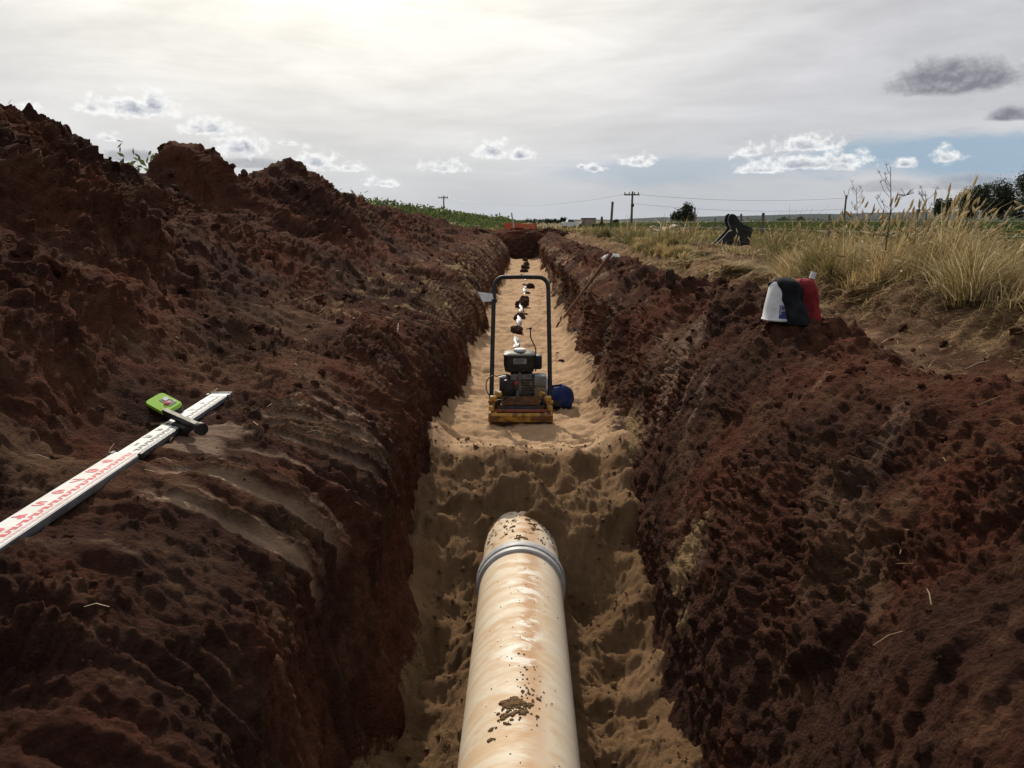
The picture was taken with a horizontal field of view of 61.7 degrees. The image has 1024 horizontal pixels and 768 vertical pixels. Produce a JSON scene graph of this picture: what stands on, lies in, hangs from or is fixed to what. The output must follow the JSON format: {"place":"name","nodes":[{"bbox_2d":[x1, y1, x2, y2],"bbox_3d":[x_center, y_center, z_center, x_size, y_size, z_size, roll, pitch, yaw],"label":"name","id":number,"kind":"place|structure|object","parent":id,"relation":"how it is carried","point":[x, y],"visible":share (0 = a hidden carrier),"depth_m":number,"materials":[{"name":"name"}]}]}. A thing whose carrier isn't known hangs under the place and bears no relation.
{"place":"outdoors","nodes":[
{"label":"outdoors","id":0,"kind":"place"},
{"bbox_2d":[0,102,509,767],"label":"bank","id":1,"kind":"structure","parent":0,"point":[278,624],"depth_m":3.24,"materials":[{"name":"soil"}]},
{"bbox_2d":[0,392,232,551],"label":"levelling staff","id":2,"kind":"object","parent":1,"relation":"on","point":[34,517],"visible":0.97,"depth_m":2.43,"materials":[{"name":"metal"}]},
{"bbox_2d":[146,393,207,435],"bbox_3d":[-1.219,0.120,3.180,0.113,0.096,0.546,-9,14,-39],"label":"laser receiver","id":3,"kind":"object","parent":2,"relation":"attached to","point":[164,407],"visible":0.95,"depth_m":3.27,"materials":[{"name":"green plastic"}]},
{"bbox_2d":[0,103,1023,767],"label":"soil crumbs","id":4,"kind":"object","parent":1,"relation":"on","point":[28,249],"visible":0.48,"depth_m":4.40,"materials":[{"name":"brown soil"}]},
{"bbox_2d":[8,100,1023,644],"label":"straw litter","id":5,"kind":"object","parent":1,"relation":"on","point":[610,294],"visible":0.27,"depth_m":3.62,"materials":[{"name":"beige plant"}]},
{"bbox_2d":[0,0,1023,219],"label":"sky","id":6,"kind":"structure","parent":0,"point":[538,104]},
{"bbox_2d":[479,227,572,258],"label":"end bank","id":7,"kind":"structure","parent":0,"point":[520,243],"depth_m":33.97,"materials":[{"name":"soil"}]},
{"bbox_2d":[504,221,536,229],"bbox_3d":[0.348,-6.406,35.729,1.366,0.718,0.190,1,11,3],"label":"barrier mesh","id":8,"kind":"object","parent":7,"relation":"on","point":[533,225],"visible":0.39,"depth_m":35.72,"materials":[{"name":"plastic"}]},
{"bbox_2d":[374,257,702,767],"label":"sand","id":9,"kind":"structure","parent":0,"point":[582,421],"depth_m":4.47,"materials":[{"name":"beige sand"}]},
{"bbox_2d":[478,275,552,421],"bbox_3d":[0.021,-0.281,6.471,0.570,1.048,0.660,0,11,1],"label":"plate compactor","id":10,"kind":"object","parent":9,"relation":"on","point":[520,395],"visible":1,"depth_m":6.39,"materials":[{"name":"yellow paint"}]},
{"bbox_2d":[510,325,522,334],"bbox_3d":[0.061,-0.703,11.262,0.171,0.130,0.182,0,11,1],"label":"soil clod","id":11,"kind":"object","parent":9,"relation":"on","point":[516,329],"visible":0.88,"depth_m":11.21,"materials":[{"name":"brown soil"}]},
{"bbox_2d":[457,511,580,767],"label":"pipe","id":12,"kind":"object","parent":9,"relation":"on","point":[519,711],"visible":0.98,"depth_m":3.11,"materials":[{"name":"beige plastic"}]},
{"bbox_2d":[513,279,525,347],"bbox_3d":[0.308,-2.556,21.370,0.136,0.256,23.695,0,11,1],"label":"marker tape","id":13,"kind":"object","parent":9,"relation":"on","point":[516,339],"visible":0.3,"depth_m":12.20,"materials":[{"name":"white plastic"}]},
{"bbox_2d":[513,312,525,319],"bbox_3d":[0.119,-0.998,12.963,0.182,0.172,0.206,3,11,16],"label":"soil clod","id":14,"kind":"object","parent":13,"relation":"on","point":[521,315],"visible":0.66,"depth_m":12.90,"materials":[{"name":"brown soil"}]},
{"bbox_2d":[515,298,528,307],"bbox_3d":[0.178,-1.363,14.565,0.232,0.202,0.254,7,13,31],"label":"soil clod","id":15,"kind":"object","parent":9,"relation":"on","point":[523,302],"visible":0.87,"depth_m":14.48,"materials":[{"name":"brown soil"}]},
{"bbox_2d":[520,268,527,272],"bbox_3d":[0.358,-3.231,24.651,0.227,0.204,0.264,-8,13,-36],"label":"soil clod","id":16,"kind":"object","parent":9,"relation":"on","point":[523,270],"visible":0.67,"depth_m":24.58,"materials":[{"name":"brown soil"}]},
{"bbox_2d":[521,264,529,268],"bbox_3d":[0.400,-3.634,26.598,0.268,0.198,0.245,11,15,44],"label":"soil clod","id":17,"kind":"object","parent":9,"relation":"on","point":[524,266],"visible":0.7,"depth_m":26.53,"materials":[{"name":"brown soil"}]},
{"bbox_2d":[525,283,534,288],"bbox_3d":[0.390,-2.128,18.749,0.211,0.166,0.198,-5,12,-27],"label":"soil clod","id":18,"kind":"object","parent":9,"relation":"on","point":[529,285],"visible":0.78,"depth_m":18.68,"materials":[{"name":"brown soil"}]},
{"bbox_2d":[546,384,573,408],"bbox_3d":[0.363,0.094,6.858,0.265,0.198,0.211,0,11,1],"label":"tool bag","id":19,"kind":"object","parent":9,"relation":"on","point":[562,395],"visible":0.61,"depth_m":6.78,"materials":[{"name":"blue fabric"}]},
{"bbox_2d":[556,253,612,327],"bbox_3d":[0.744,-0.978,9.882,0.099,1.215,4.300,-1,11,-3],"label":"shovel","id":20,"kind":"object","parent":9,"relation":"on","point":[603,264],"visible":0.97,"depth_m":9.02,"materials":[{"name":"wood"}]},
{"bbox_2d":[449,221,1023,265],"bbox_3d":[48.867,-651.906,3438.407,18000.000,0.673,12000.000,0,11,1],"label":"ground","id":21,"kind":"structure","parent":0,"point":[551,224],"depth_m":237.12,"materials":[{"name":"green plant"}]},
{"bbox_2d":[108,139,521,229],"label":"leafy crop","id":22,"kind":"object","parent":21,"relation":"on","point":[472,219],"visible":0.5,"depth_m":50.19,"materials":[{"name":"green plant"}]},
{"bbox_2d":[522,218,542,223],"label":"tree","id":23,"kind":"object","parent":21,"relation":"on","point":[527,220],"visible":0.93,"depth_m":294.25,"materials":[{"name":"green plant"}]},
{"bbox_2d":[539,218,557,224],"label":"tree","id":24,"kind":"object","parent":21,"relation":"on","point":[545,220],"visible":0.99,"depth_m":293.59,"materials":[{"name":"green plant"}]},
{"bbox_2d":[559,217,567,223],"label":"tree","id":25,"kind":"object","parent":21,"relation":"on","point":[562,219],"visible":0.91,"depth_m":293.92,"materials":[{"name":"green plant"}]},
{"bbox_2d":[561,219,578,227],"bbox_3d":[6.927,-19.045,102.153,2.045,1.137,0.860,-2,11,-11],"label":"parked ute","id":26,"kind":"object","parent":21,"relation":"on","point":[570,222],"visible":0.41,"depth_m":101.76,"materials":[{"name":"white paint"}]},
{"bbox_2d":[579,218,595,226],"bbox_3d":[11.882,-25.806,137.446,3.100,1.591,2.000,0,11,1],"label":"box truck","id":27,"kind":"object","parent":21,"relation":"on","point":[587,221],"visible":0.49,"depth_m":136.48,"materials":[{"name":"white paint"}]},
{"bbox_2d":[598,216,604,228],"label":"survey tripod","id":28,"kind":"object","parent":21,"relation":"on","point":[601,223],"visible":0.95,"depth_m":60.75,"materials":[{"name":"black paint"}]},
{"bbox_2d":[610,202,613,228],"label":"timber pole","id":29,"kind":"object","parent":21,"relation":"on","point":[611,215],"visible":0.85,"depth_m":70.46,"materials":[{"name":"grey wood"}]},
{"bbox_2d":[624,191,639,221],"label":"power pole","id":30,"kind":"object","parent":21,"relation":"on","point":[631,214],"visible":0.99,"depth_m":146.39,"materials":[{"name":"black paint"}]},
{"bbox_2d":[455,194,623,205],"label":"power line","id":31,"kind":"object","parent":30,"relation":"attached to","point":[531,205],"visible":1,"depth_m":182.63,"materials":[{"name":"metal"}]},
{"bbox_2d":[633,203,837,210],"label":"power line","id":32,"kind":"object","parent":30,"relation":"attached to","point":[731,210],"visible":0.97,"depth_m":154.88,"materials":[{"name":"metal"}]},
{"bbox_2d":[670,201,696,227],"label":"round tree","id":33,"kind":"object","parent":21,"relation":"on","point":[686,211],"visible":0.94,"depth_m":116.97,"materials":[{"name":"green plant"}]},
{"bbox_2d":[712,213,751,245],"bbox_3d":[4.529,-3.207,18.197,1.108,0.825,0.732,0,11,1],"label":"excavator bucket","id":34,"kind":"object","parent":21,"relation":"on","point":[732,222],"visible":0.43,"depth_m":17.90,"materials":[{"name":"metal"}]},
{"bbox_2d":[761,213,764,234],"bbox_3d":[11.044,-6.996,37.812,0.148,1.083,0.130,0,11,1],"label":"fence post","id":35,"kind":"object","parent":21,"relation":"on","point":[762,221],"visible":0.82,"depth_m":37.75,"materials":[{"name":"grey wood"}]},
{"bbox_2d":[586,214,1023,242],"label":"vineyard rows","id":36,"kind":"object","parent":21,"relation":"on","point":[876,223],"visible":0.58,"depth_m":35.15,"materials":[{"name":"green plant"}]},
{"bbox_2d":[827,215,830,237],"bbox_3d":[10.908,-5.342,29.507,0.129,0.932,0.100,0,11,1],"label":"fence post","id":37,"kind":"object","parent":21,"relation":"on","point":[829,221],"visible":0.74,"depth_m":29.45,"materials":[{"name":"grey wood"}]},
{"bbox_2d":[620,226,1023,236],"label":"fence wire","id":38,"kind":"object","parent":37,"relation":"attached to","point":[860,231],"visible":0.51,"depth_m":26.81,"materials":[{"name":"grey metal"}]},
{"bbox_2d":[843,189,849,218],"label":"power pole","id":39,"kind":"object","parent":21,"relation":"on","point":[846,196],"visible":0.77,"depth_m":165.40,"materials":[{"name":"grey wood"}]},
{"bbox_2d":[649,195,837,200],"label":"power line","id":40,"kind":"object","parent":39,"relation":"attached to","point":[746,200],"visible":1,"depth_m":156.44,"materials":[{"name":"metal"}]},
{"bbox_2d":[915,209,920,234],"bbox_3d":[10.825,-4.143,22.903,0.106,1.037,0.100,0,11,1],"label":"fence post","id":41,"kind":"object","parent":21,"relation":"on","point":[918,212],"visible":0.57,"depth_m":22.83,"materials":[{"name":"grey wood"}]},
{"bbox_2d":[931,198,945,220],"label":"slender tree","id":42,"kind":"object","parent":21,"relation":"on","point":[938,205],"visible":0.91,"depth_m":126.29,"materials":[{"name":"green plant"}]},
{"bbox_2d":[941,195,951,216],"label":"slender tree","id":43,"kind":"object","parent":21,"relation":"on","point":[949,201],"visible":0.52,"depth_m":128.01,"materials":[{"name":"green plant"}]},
{"bbox_2d":[954,180,996,219],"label":"grove tree","id":44,"kind":"object","parent":21,"relation":"on","point":[982,192],"visible":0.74,"depth_m":120.71,"materials":[{"name":"green plant"}]},
{"bbox_2d":[980,174,1021,219],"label":"grove tree","id":45,"kind":"object","parent":21,"relation":"on","point":[1004,199],"visible":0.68,"depth_m":123.55,"materials":[{"name":"green plant"}]},
{"bbox_2d":[1006,166,1023,219],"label":"tall tree","id":46,"kind":"object","parent":21,"relation":"on","point":[1020,186],"visible":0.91,"depth_m":114.45,"materials":[{"name":"green plant"}]},
{"bbox_2d":[518,211,1023,220],"bbox_3d":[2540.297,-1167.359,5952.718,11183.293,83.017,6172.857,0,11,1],"label":"hills","id":47,"kind":"structure","parent":0,"point":[793,216],"depth_m":6565.70,"materials":[{"name":"grey"}]},
{"bbox_2d":[537,231,1023,767],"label":"bank","id":48,"kind":"structure","parent":0,"point":[745,683],"depth_m":2.90,"materials":[{"name":"soil"}]},
{"bbox_2d":[600,254,619,260],"bbox_3d":[1.216,-1.545,10.526,0.258,0.109,0.128,0,11,1],"label":"plastic bag","id":49,"kind":"object","parent":48,"relation":"on","point":[605,256],"visible":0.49,"depth_m":10.50,"materials":[{"name":"white plastic"}]},
{"bbox_2d":[665,269,675,288],"bbox_3d":[1.196,-0.792,6.467,0.080,0.155,0.085,0,11,1],"label":"soil clod","id":50,"kind":"object","parent":48,"relation":"on","point":[670,278],"visible":0.98,"depth_m":6.44,"materials":[{"name":"brown soil"}]},
{"bbox_2d":[761,282,786,321],"bbox_3d":[1.388,-0.427,4.388,0.210,0.197,0.210,0,11,1],"label":"pail","id":51,"kind":"object","parent":48,"relation":"on","point":[774,308],"visible":0.59,"depth_m":4.33,"materials":[{"name":"white plastic"}]},
{"bbox_2d":[768,277,809,324],"bbox_3d":[1.395,-0.427,4.354,0.177,0.228,0.266,0,11,1],"label":"jacket","id":52,"kind":"object","parent":51,"relation":"on","point":[796,310],"visible":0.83,"depth_m":4.28,"materials":[{"name":"black fabric"}]},
{"bbox_2d":[579,160,1023,360],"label":"dry grass","id":53,"kind":"structure","parent":48,"relation":"on","point":[965,273],"depth_m":5.53,"materials":[{"name":"beige plant"}]},
{"bbox_2d":[875,164,913,250],"bbox_3d":[2.429,-1.130,5.454,0.232,0.558,0.116,0,11,1],"label":"tall weed","id":54,"kind":"object","parent":53,"relation":"on","point":[891,209],"visible":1,"depth_m":5.45,"materials":[{"name":"brown plant"}]},
{"bbox_2d":[795,271,821,321],"bbox_3d":[1.525,-0.427,4.400,0.143,0.301,0.233,-4,11,-20],"label":"red bag","id":55,"kind":"object","parent":48,"relation":"on","point":[811,294],"visible":0.46,"depth_m":4.36,"materials":[{"name":"fabric"}]},
{"bbox_2d":[850,180,863,244],"bbox_3d":[2.813,-1.405,7.023,0.167,0.534,0.092,-2,11,-12],"label":"tall weed","id":56,"kind":"object","parent":48,"relation":"on","point":[856,201],"visible":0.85,"depth_m":7.00,"materials":[{"name":"brown plant"}]},
{"bbox_2d":[918,185,939,250],"bbox_3d":[2.820,-1.131,5.837,0.136,0.444,0.055,5,12,23],"label":"tall weed","id":57,"kind":"object","parent":48,"relation":"on","point":[925,195],"visible":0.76,"depth_m":5.83,"materials":[{"name":"brown plant"}]},
{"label":"scrap board","id":58,"kind":"object","parent":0,"visible":0},
{"bbox_2d":[654,224,680,232],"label":"scrap sheet","id":59,"kind":"object","parent":58,"relation":"on","point":[676,227],"visible":0.34,"depth_m":41.18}
]}

